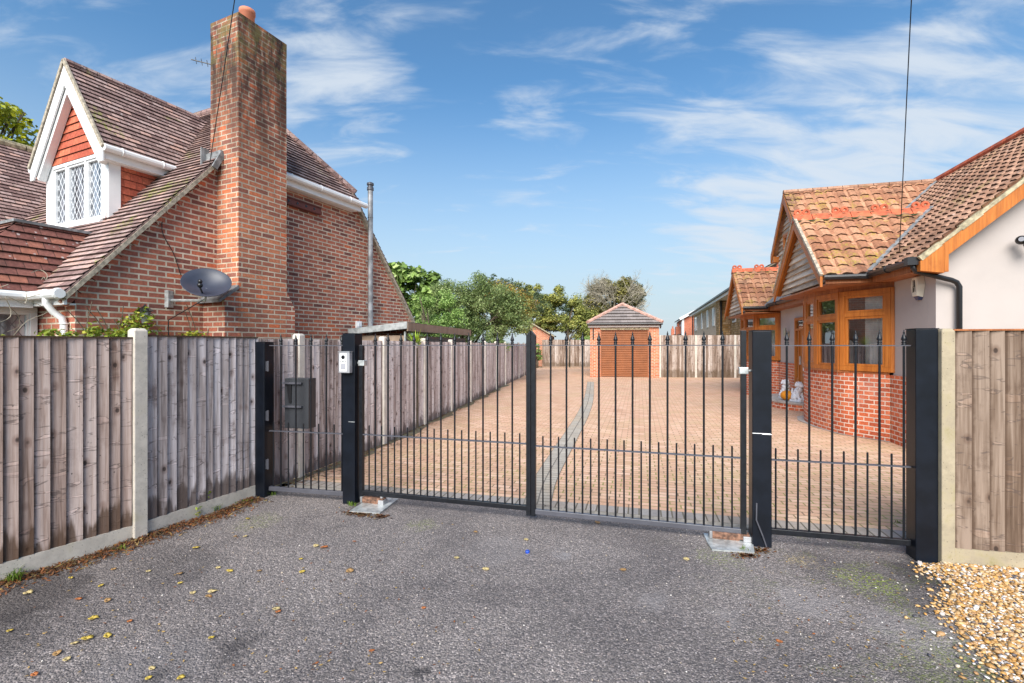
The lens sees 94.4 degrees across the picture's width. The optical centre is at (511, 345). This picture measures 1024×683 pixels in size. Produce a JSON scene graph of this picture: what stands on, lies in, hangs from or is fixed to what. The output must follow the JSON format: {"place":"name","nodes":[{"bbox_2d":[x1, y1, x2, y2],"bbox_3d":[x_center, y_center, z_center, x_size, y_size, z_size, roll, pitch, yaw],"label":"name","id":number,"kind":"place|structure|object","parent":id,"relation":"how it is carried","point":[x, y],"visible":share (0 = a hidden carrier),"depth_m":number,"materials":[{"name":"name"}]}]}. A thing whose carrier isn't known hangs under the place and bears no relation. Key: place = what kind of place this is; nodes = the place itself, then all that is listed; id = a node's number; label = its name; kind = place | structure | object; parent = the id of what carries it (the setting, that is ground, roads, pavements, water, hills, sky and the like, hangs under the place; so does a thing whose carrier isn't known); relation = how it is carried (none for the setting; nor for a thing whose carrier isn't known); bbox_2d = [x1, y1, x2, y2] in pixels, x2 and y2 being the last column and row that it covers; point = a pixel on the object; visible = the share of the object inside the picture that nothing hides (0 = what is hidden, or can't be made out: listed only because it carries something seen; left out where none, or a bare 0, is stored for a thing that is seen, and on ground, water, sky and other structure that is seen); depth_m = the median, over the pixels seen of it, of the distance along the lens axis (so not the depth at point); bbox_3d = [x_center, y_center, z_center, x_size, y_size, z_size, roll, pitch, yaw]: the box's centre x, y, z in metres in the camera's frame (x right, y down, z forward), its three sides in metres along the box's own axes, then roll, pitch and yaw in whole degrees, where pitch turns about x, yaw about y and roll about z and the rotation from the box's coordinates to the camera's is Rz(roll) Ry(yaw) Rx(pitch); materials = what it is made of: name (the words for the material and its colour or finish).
{"place":"outdoors","nodes":[
{"label":"outdoors","id":0,"kind":"place"},
{"bbox_2d":[0,491,1010,682],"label":"asphalt","id":1,"kind":"structure","parent":0,"point":[592,610],"depth_m":2.89,"materials":[{"name":"grey asphalt"}]},
{"bbox_2d":[0,568,26,583],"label":"grass tuft","id":2,"kind":"object","parent":1,"relation":"on","point":[11,577],"visible":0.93,"depth_m":3.20,"materials":[{"name":"green plant"}]},
{"bbox_2d":[30,671,38,675],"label":"fallen leaf","id":3,"kind":"object","parent":1,"relation":"on","point":[35,673],"visible":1,"depth_m":2.29,"materials":[{"name":"orange plant"}]},
{"bbox_2d":[52,649,61,655],"bbox_3d":[-2.350,1.587,2.445,0.036,0.008,0.052,0,0,-15],"label":"fallen leaf","id":4,"kind":"object","parent":1,"relation":"on","point":[57,652],"visible":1,"depth_m":2.45,"materials":[{"name":"brown plant"}]},
{"bbox_2d":[80,634,93,639],"bbox_3d":[-2.304,1.584,2.573,0.060,0.013,0.055,0,0,19],"label":"fallen leaf","id":5,"kind":"object","parent":1,"relation":"on","point":[88,637],"visible":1,"depth_m":2.58,"materials":[{"name":"yellow plant"}]},
{"bbox_2d":[103,632,111,637],"bbox_3d":[-2.218,1.585,2.600,0.058,0.010,0.038,11,5,41],"label":"fallen leaf","id":6,"kind":"object","parent":1,"relation":"on","point":[107,634],"visible":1,"depth_m":2.60,"materials":[{"name":"yellow plant"}]},
{"bbox_2d":[175,674,185,680],"bbox_3d":[-1.586,1.587,2.267,0.042,0.007,0.032,0,0,-42],"label":"fallen leaf","id":7,"kind":"object","parent":1,"relation":"on","point":[181,676],"visible":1,"depth_m":2.27,"materials":[{"name":"yellow plant"}]},
{"bbox_2d":[255,342,274,497],"bbox_3d":[-2.631,0.782,5.044,0.167,1.636,0.146,0,0,15],"label":"gate post","id":8,"kind":"object","parent":1,"relation":"on","point":[264,386],"visible":0.94,"depth_m":4.98,"materials":[{"name":"black metal"}]},
{"bbox_2d":[269,334,342,495],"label":"side gate","id":9,"kind":"structure","parent":8,"relation":"attached to","point":[295,489],"depth_m":4.92,"materials":[{"name":"metal"}]},
{"bbox_2d":[282,378,315,428],"bbox_3d":[-2.304,0.623,5.128,0.305,0.535,0.160,0,0,12],"label":"letter box","id":10,"kind":"object","parent":9,"relation":"attached to","point":[303,400],"visible":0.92,"depth_m":5.08,"materials":[{"name":"metal"}]},
{"bbox_2d":[342,333,361,504],"bbox_3d":[-1.623,0.740,4.830,0.146,1.721,0.146,0,0,15],"label":"gate post","id":11,"kind":"object","parent":1,"relation":"on","point":[352,341],"visible":0.9,"depth_m":4.76,"materials":[{"name":"black metal"}]},
{"bbox_2d":[338,351,352,372],"bbox_3d":[-1.662,0.168,4.730,0.132,0.215,0.064,0,0,15],"label":"intercom","id":12,"kind":"object","parent":11,"relation":"attached to","point":[345,361],"visible":1,"depth_m":4.71,"materials":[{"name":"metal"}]},
{"bbox_2d":[357,331,530,515],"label":"driveway gate","id":13,"kind":"structure","parent":11,"relation":"attached to","point":[362,363],"depth_m":4.54,"materials":[{"name":"black metal"}]},
{"bbox_2d":[349,495,397,513],"bbox_3d":[-1.370,1.547,4.718,0.323,0.094,0.440,0,0,11],"label":"gate motor","id":14,"kind":"object","parent":1,"relation":"on","point":[374,504],"visible":0.97,"depth_m":4.70,"materials":[{"name":"metal"}]},
{"bbox_2d":[0,389,947,678],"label":"leaf litter","id":15,"kind":"object","parent":1,"relation":"on","point":[42,571],"visible":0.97,"depth_m":3.63,"materials":[{"name":"plant"}]},
{"bbox_2d":[2,525,996,682],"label":"loose stones","id":16,"kind":"object","parent":1,"relation":"on","point":[936,667],"visible":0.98,"depth_m":2.82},
{"bbox_2d":[283,484,846,533],"bbox_3d":[0.372,1.588,4.603,6.220,0.001,0.102,0,0,15],"label":"threshold strip","id":17,"kind":"object","parent":1,"relation":"on","point":[618,514],"visible":0.2,"depth_m":4.43,"materials":[{"name":"grey concrete"}]},
{"bbox_2d":[703,530,754,553],"bbox_3d":[1.748,1.547,3.796,0.366,0.094,0.324,0,0,15],"label":"gate motor","id":18,"kind":"object","parent":1,"relation":"on","point":[724,541],"visible":0.92,"depth_m":3.81,"materials":[{"name":"metal"}]},
{"bbox_2d":[749,330,771,547],"bbox_3d":[1.993,0.740,3.807,0.146,1.721,0.168,0,0,15],"label":"gate post","id":19,"kind":"object","parent":1,"relation":"on","point":[760,438],"visible":0.91,"depth_m":3.75,"materials":[{"name":"black metal"}]},
{"bbox_2d":[531,330,750,533],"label":"driveway gate","id":20,"kind":"structure","parent":19,"relation":"attached to","point":[743,370],"depth_m":4.03,"materials":[{"name":"metal"}]},
{"bbox_2d":[905,328,938,562],"bbox_3d":[3.072,0.737,3.556,0.146,1.726,0.146,0,0,15],"label":"gate post","id":21,"kind":"object","parent":1,"relation":"on","point":[922,441],"visible":0.93,"depth_m":3.50,"materials":[{"name":"black metal"}]},
{"bbox_2d":[772,330,910,545],"bbox_3d":[2.534,0.695,3.687,0.957,1.625,0.040,0,0,14],"label":"side railing","id":22,"kind":"object","parent":21,"relation":"attached to","point":[879,538],"visible":0.98,"depth_m":3.66,"materials":[{"name":"black metal"}]},
{"bbox_2d":[897,561,1023,682],"bbox_3d":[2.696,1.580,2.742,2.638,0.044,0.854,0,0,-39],"label":"gravel","id":23,"kind":"structure","parent":1,"relation":"on","point":[972,596],"depth_m":2.81,"materials":[{"name":"beige gravel"}]},
{"bbox_2d":[938,328,1023,568],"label":"garden fence","id":24,"kind":"object","parent":1,"relation":"on","point":[980,446],"visible":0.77,"depth_m":3.41,"materials":[{"name":"wood"}]},
{"bbox_2d":[0,0,1023,343],"label":"sky","id":25,"kind":"structure","parent":0,"point":[548,143],"materials":[{"name":"blue"}]},
{"bbox_2d":[294,367,905,530],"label":"paving","id":26,"kind":"structure","parent":0,"point":[820,438],"depth_m":7.05,"materials":[{"name":"beige brick"}]},
{"bbox_2d":[278,385,508,486],"bbox_3d":[-1.282,1.588,12.183,0.401,0.001,14.245,0,0,10],"label":"soil strip","id":27,"kind":"object","parent":26,"relation":"on","point":[337,464],"visible":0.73,"depth_m":8.17,"materials":[{"name":"brown soil"}]},
{"bbox_2d":[536,343,542,367],"bbox_3d":[1.763,0.727,33.439,0.816,1.766,0.897,0,0,21],"label":"ivy shrub","id":28,"kind":"object","parent":26,"relation":"on","point":[538,354],"visible":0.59,"depth_m":33.39,"materials":[{"name":"green plant"}]},
{"bbox_2d":[523,382,593,504],"bbox_3d":[1.914,1.586,12.691,0.463,0.001,16.291,0,0,11],"label":"paving band","id":29,"kind":"object","parent":26,"relation":"on","point":[574,428],"visible":0.84,"depth_m":7.02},
{"bbox_2d":[542,340,589,367],"bbox_3d":[4.152,0.600,33.800,4.005,2.000,0.100,0,0,0],"label":"fence","id":30,"kind":"object","parent":26,"relation":"on","point":[558,356],"visible":0.84,"depth_m":33.78,"materials":[{"name":"brown wood"}]},
{"bbox_2d":[297,480,905,537],"bbox_3d":[0.411,1.590,4.747,6.220,0.001,0.200,0,0,15],"label":"paving edge","id":31,"kind":"object","parent":26,"relation":"on","point":[813,526],"visible":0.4,"depth_m":4.54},
{"bbox_2d":[659,335,739,377],"bbox_3d":[10.032,0.552,23.399,5.461,2.104,0.146,0,0,5],"label":"fence","id":32,"kind":"object","parent":26,"relation":"on","point":[712,361],"visible":0.72,"depth_m":23.45,"materials":[{"name":"wood"}]},
{"bbox_2d":[797,416,889,441],"bbox_3d":[6.279,1.584,9.445,0.750,0.004,3.280,0,0,16],"label":"bay apron","id":33,"kind":"object","parent":26,"relation":"on","point":[801,418],"visible":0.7,"depth_m":9.36,"materials":[{"name":"grey concrete"}]},
{"bbox_2d":[586,303,663,377],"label":"garage","id":34,"kind":"structure","parent":0,"point":[623,320],"depth_m":23.79,"materials":[{"name":"brick"}]},
{"bbox_2d":[601,330,647,376],"bbox_3d":[5.622,0.415,23.777,2.380,2.370,0.070,0,0,10],"label":"roller door","id":35,"kind":"structure","parent":34,"relation":"in","point":[624,353],"depth_m":23.79,"materials":[{"name":"brown wood"}]},
{"bbox_2d":[688,263,778,334],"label":"terraced house","id":36,"kind":"structure","parent":0,"point":[708,316],"depth_m":36.36,"materials":[{"name":"brick"}]},
{"bbox_2d":[701,312,702,328],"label":"window","id":37,"kind":"structure","parent":36,"relation":"in","point":[702,312],"depth_m":46.28,"materials":[{"name":"white plastic"}]},
{"bbox_2d":[706,309,708,327],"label":"window","id":38,"kind":"structure","parent":36,"relation":"in","point":[707,312],"depth_m":42.35,"materials":[{"name":"glass"}]},
{"bbox_2d":[712,307,714,325],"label":"window","id":39,"kind":"structure","parent":36,"relation":"in","point":[713,309],"depth_m":38.81,"materials":[{"name":"glass"}]},
{"label":"ground","id":40,"kind":"structure","parent":0,"visible":0},
{"bbox_2d":[0,97,38,146],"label":"maple tree","id":41,"kind":"object","parent":40,"relation":"on","point":[8,116],"visible":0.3,"depth_m":15.62,"materials":[{"name":"green plant"}]},
{"bbox_2d":[2,301,208,336],"bbox_3d":[-4.870,0.501,5.953,0.502,2.200,2.533,0,0,24],"label":"climbing plant","id":42,"kind":"object","parent":40,"relation":"on","point":[95,332],"visible":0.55,"depth_m":5.84,"materials":[{"name":"green plant"}]},
{"bbox_2d":[0,328,257,580],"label":"boundary fence","id":43,"kind":"object","parent":40,"relation":"on","point":[136,433],"visible":0.97,"depth_m":3.77,"materials":[{"name":"wood"}]},
{"bbox_2d":[0,6,414,339],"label":"brick house","id":44,"kind":"structure","parent":40,"relation":"on","point":[102,177],"depth_m":7.28,"materials":[{"name":"red brick"}]},
{"bbox_2d":[0,306,37,335],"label":"bay window","id":45,"kind":"structure","parent":44,"relation":"in","point":[28,329],"depth_m":5.90,"materials":[{"name":"white plastic"}]},
{"bbox_2d":[0,270,47,334],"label":"bare vine","id":46,"kind":"object","parent":44,"relation":"attached to","point":[23,303],"visible":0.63,"depth_m":5.44,"materials":[{"name":"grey plant"}]},
{"bbox_2d":[51,154,102,227],"bbox_3d":[-6.729,-2.345,7.354,1.540,1.050,0.150,0,0,24],"label":"dormer window","id":47,"kind":"structure","parent":44,"relation":"in","point":[76,185],"depth_m":7.39,"materials":[{"name":"white plastic"}]},
{"bbox_2d":[135,304,153,322],"bbox_3d":[-4.874,-0.415,6.266,0.280,0.250,0.173,0,0,24],"label":"wall lantern","id":48,"kind":"object","parent":44,"relation":"attached to","point":[148,312],"depth_m":6.22,"materials":[{"name":"black plastic"}]},
{"bbox_2d":[161,186,198,274],"bbox_3d":[-4.705,-1.801,6.864,0.041,1.605,0.682,0,0,21],"label":"dish cable","id":49,"kind":"object","parent":44,"relation":"attached to","point":[167,242],"visible":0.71,"depth_m":6.68,"materials":[{"name":"black plastic"}]},
{"bbox_2d":[165,268,231,334],"bbox_3d":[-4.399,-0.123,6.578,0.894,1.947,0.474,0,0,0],"label":"satellite dish","id":50,"kind":"object","parent":44,"relation":"attached to","point":[205,282],"visible":0.99,"depth_m":6.64,"materials":[{"name":"grey metal"}]},
{"bbox_2d":[191,57,210,65],"bbox_3d":[-4.824,-4.419,7.401,0.367,0.156,0.022,0,0,0],"label":"tv aerial","id":51,"kind":"object","parent":44,"relation":"attached to","point":[207,63],"visible":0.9,"depth_m":7.40,"materials":[{"name":"grey metal"}]},
{"bbox_2d":[209,0,234,163],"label":"overhead cable","id":52,"kind":"object","parent":44,"relation":"on","point":[222,78],"visible":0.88,"depth_m":6.22,"materials":[{"name":"black plastic"}]},
{"bbox_2d":[366,182,373,335],"bbox_3d":[-3.074,-1.805,10.236,0.195,3.410,0.146,0,0,24],"label":"flue pipe","id":53,"kind":"object","parent":44,"relation":"attached to","point":[370,188],"visible":0.98,"depth_m":10.18,"materials":[{"name":"metal"}]},
{"bbox_2d":[258,334,525,485],"bbox_3d":[-0.854,0.730,15.527,0.288,1.740,21.306,0,0,9],"label":"driveway fence","id":54,"kind":"object","parent":40,"relation":"on","point":[334,377],"visible":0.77,"depth_m":7.59,"materials":[{"name":"wood"}]},
{"bbox_2d":[348,321,470,342],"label":"garden shed","id":55,"kind":"structure","parent":40,"relation":"on","point":[410,327],"depth_m":9.71,"materials":[{"name":"metal"}]},
{"bbox_2d":[407,330,424,427],"bbox_3d":[-1.880,0.634,9.144,0.599,1.932,0.436,0,0,0],"label":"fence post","id":56,"kind":"object","parent":40,"relation":"on","point":[417,400],"visible":0.53,"depth_m":9.12,"materials":[{"name":"green plant"}]},
{"bbox_2d":[388,261,453,334],"bbox_3d":[-4.859,-1.143,22.129,4.944,5.487,3.022,0,0,-13],"label":"fig tree","id":57,"kind":"object","parent":40,"relation":"on","point":[407,278],"visible":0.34,"depth_m":21.60,"materials":[{"name":"green plant"}]},
{"bbox_2d":[408,288,468,337],"bbox_3d":[-2.921,-0.253,17.493,2.681,3.726,2.039,0,0,0],"label":"shrub","id":58,"kind":"object","parent":40,"relation":"on","point":[446,303],"visible":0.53,"depth_m":17.40,"materials":[{"name":"green plant"}]},
{"bbox_2d":[415,270,535,351],"bbox_3d":[-1.613,-0.783,20.081,5.307,4.794,3.066,0,0,0],"label":"round bush","id":59,"kind":"object","parent":40,"relation":"on","point":[504,304],"visible":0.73,"depth_m":19.70,"materials":[{"name":"green plant"}]},
{"bbox_2d":[473,278,539,339],"bbox_3d":[-0.563,-0.873,23.500,3.940,4.956,2.998,0,0,0],"label":"orange tipped tree","id":60,"kind":"object","parent":40,"relation":"on","point":[528,299],"visible":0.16,"depth_m":23.38,"materials":[{"name":"green plant"}]},
{"bbox_2d":[490,274,552,339],"bbox_3d":[0.390,-1.175,26.247,3.446,5.550,2.086,0,0,-34],"label":"dark tree","id":61,"kind":"object","parent":40,"relation":"on","point":[537,295],"visible":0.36,"depth_m":26.13,"materials":[{"name":"green plant"}]},
{"bbox_2d":[505,281,559,334],"bbox_3d":[1.087,-1.794,37.964,5.916,6.790,3.329,0,0,0],"label":"garden tree","id":62,"kind":"object","parent":40,"relation":"on","point":[547,321],"visible":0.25,"depth_m":37.35,"materials":[{"name":"green plant"}]},
{"bbox_2d":[531,323,555,365],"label":"red outbuilding","id":63,"kind":"structure","parent":40,"relation":"on","point":[541,334],"depth_m":35.89,"materials":[{"name":"brick"}]},
{"bbox_2d":[523,304,569,334],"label":"dark tree","id":64,"kind":"object","parent":40,"relation":"on","point":[564,308],"visible":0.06,"depth_m":41.48,"materials":[{"name":"green plant"}]},
{"bbox_2d":[538,284,599,365],"bbox_3d":[4.598,-1.641,38.055,5.774,6.515,3.258,0,0,0],"label":"garden tree","id":65,"kind":"object","parent":40,"relation":"on","point":[580,314],"visible":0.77,"depth_m":37.46,"materials":[{"name":"green plant"}]},
{"bbox_2d":[574,270,652,337],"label":"tree","id":66,"kind":"object","parent":40,"relation":"on","point":[627,291],"visible":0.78,"depth_m":44.46,"materials":[{"name":"green plant"}]},
{"bbox_2d":[675,324,680,334],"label":"distant house","id":67,"kind":"structure","parent":40,"relation":"on","point":[678,330],"depth_m":63.30,"materials":[{"name":"red brick"}]},
{"bbox_2d":[675,310,693,334],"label":"red brick house","id":68,"kind":"structure","parent":40,"relation":"on","point":[685,322],"depth_m":59.85,"materials":[{"name":"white brick"}]},
{"bbox_2d":[724,127,1023,447],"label":"white bungalow","id":69,"kind":"object","parent":40,"relation":"on","point":[845,269],"visible":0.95,"depth_m":8.32,"materials":[{"name":"orange brick"}]},
{"bbox_2d":[740,316,743,330],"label":"bay window","id":70,"kind":"structure","parent":69,"relation":"in","point":[741,318],"depth_m":15.95,"materials":[{"name":"brown wood"}]},
{"bbox_2d":[744,315,753,358],"bbox_3d":[7.601,-0.253,15.137,0.075,1.400,0.734,0,0,4],"label":"bay window","id":71,"kind":"structure","parent":69,"relation":"in","point":[746,318],"depth_m":15.35,"materials":[{"name":"brown wood"}]},
{"bbox_2d":[748,319,752,355],"bbox_3d":[8.413,-0.253,16.850,0.710,1.400,0.364,0,0,-12],"label":"bay window","id":72,"kind":"structure","parent":69,"relation":"in","point":[750,321],"depth_m":16.83,"materials":[{"name":"brown wood"}]},
{"bbox_2d":[755,313,778,359],"bbox_3d":[7.736,-0.253,14.380,0.075,1.400,0.812,0,0,-23],"label":"bay window","id":73,"kind":"structure","parent":69,"relation":"in","point":[775,327],"depth_m":14.15,"materials":[{"name":"brown wood"}]},
{"bbox_2d":[778,379,789,397],"bbox_3d":[7.228,1.151,12.572,0.267,0.504,0.403,0,0,10],"label":"lion statue","id":74,"kind":"object","parent":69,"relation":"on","point":[783,382],"visible":0.47,"depth_m":12.49,"materials":[{"name":"stone"}]},
{"bbox_2d":[780,388,790,399],"bbox_3d":[7.039,1.248,12.127,0.311,0.310,0.321,0,0,0],"label":"pumpkin","id":75,"kind":"object","parent":69,"relation":"on","point":[783,394],"visible":0.56,"depth_m":12.05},
{"bbox_2d":[783,232,787,249],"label":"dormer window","id":76,"kind":"structure","parent":69,"relation":"in","point":[785,235],"depth_m":12.41,"materials":[{"name":"brown wood"}]},
{"bbox_2d":[783,328,789,336],"bbox_3d":[7.633,-0.350,13.210,0.150,0.260,0.100,0,0,15],"label":"wall lamp","id":77,"kind":"object","parent":69,"relation":"attached to","point":[784,331],"visible":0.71,"depth_m":13.18,"materials":[{"name":"metal"}]},
{"bbox_2d":[790,381,803,401],"bbox_3d":[7.126,1.151,11.850,0.267,0.504,0.403,0,0,-15],"label":"lion statue","id":78,"kind":"object","parent":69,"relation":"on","point":[797,395],"visible":0.94,"depth_m":11.76,"materials":[{"name":"stone"}]},
{"bbox_2d":[799,330,803,394],"bbox_3d":[7.368,0.510,11.925,0.100,1.780,0.720,0,0,15],"label":"front door","id":79,"kind":"structure","parent":69,"relation":"in","point":[801,332],"depth_m":12.16,"materials":[{"name":"brown wood"}]},
{"bbox_2d":[803,299,804,365],"bbox_3d":[6.269,-0.253,10.127,0.075,1.400,0.640,0,0,29],"label":"bay window","id":80,"kind":"structure","parent":69,"relation":"in","point":[804,299],"depth_m":10.36,"materials":[{"name":"brown wood"}]},
{"bbox_2d":[804,297,814,367],"bbox_3d":[6.033,-0.253,9.560,0.075,1.400,0.580,0,0,15],"label":"bay window","id":81,"kind":"structure","parent":69,"relation":"in","point":[808,319],"depth_m":9.69,"materials":[{"name":"brown wood"}]},
{"bbox_2d":[815,292,838,369],"bbox_3d":[5.931,-0.253,8.906,0.075,1.400,0.734,0,0,4],"label":"bay window","id":82,"kind":"structure","parent":69,"relation":"in","point":[819,318],"depth_m":8.98,"materials":[{"name":"brown wood"}]},
{"bbox_2d":[840,287,890,372],"bbox_3d":[6.067,-0.253,8.150,0.075,1.400,0.812,0,0,-23],"label":"bay window","id":83,"kind":"structure","parent":69,"relation":"in","point":[846,315],"depth_m":8.10,"materials":[{"name":"brown wood"}]},
{"bbox_2d":[899,0,911,250],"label":"overhead cable","id":84,"kind":"object","parent":69,"relation":"attached to","point":[905,117],"visible":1,"depth_m":6.00,"materials":[{"name":"black plastic"}]},
{"bbox_2d":[911,276,924,299],"bbox_3d":[6.017,-0.851,7.048,0.081,0.363,0.265,0,0,15],"label":"alarm box","id":85,"kind":"object","parent":69,"relation":"attached to","point":[917,286],"visible":0.98,"depth_m":6.98,"materials":[{"name":"white plastic"}]},
{"bbox_2d":[1015,235,1023,245],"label":"security light","id":86,"kind":"object","parent":69,"relation":"attached to","point":[1019,239],"visible":1,"depth_m":6.27,"materials":[{"name":"black plastic"}]}
]}

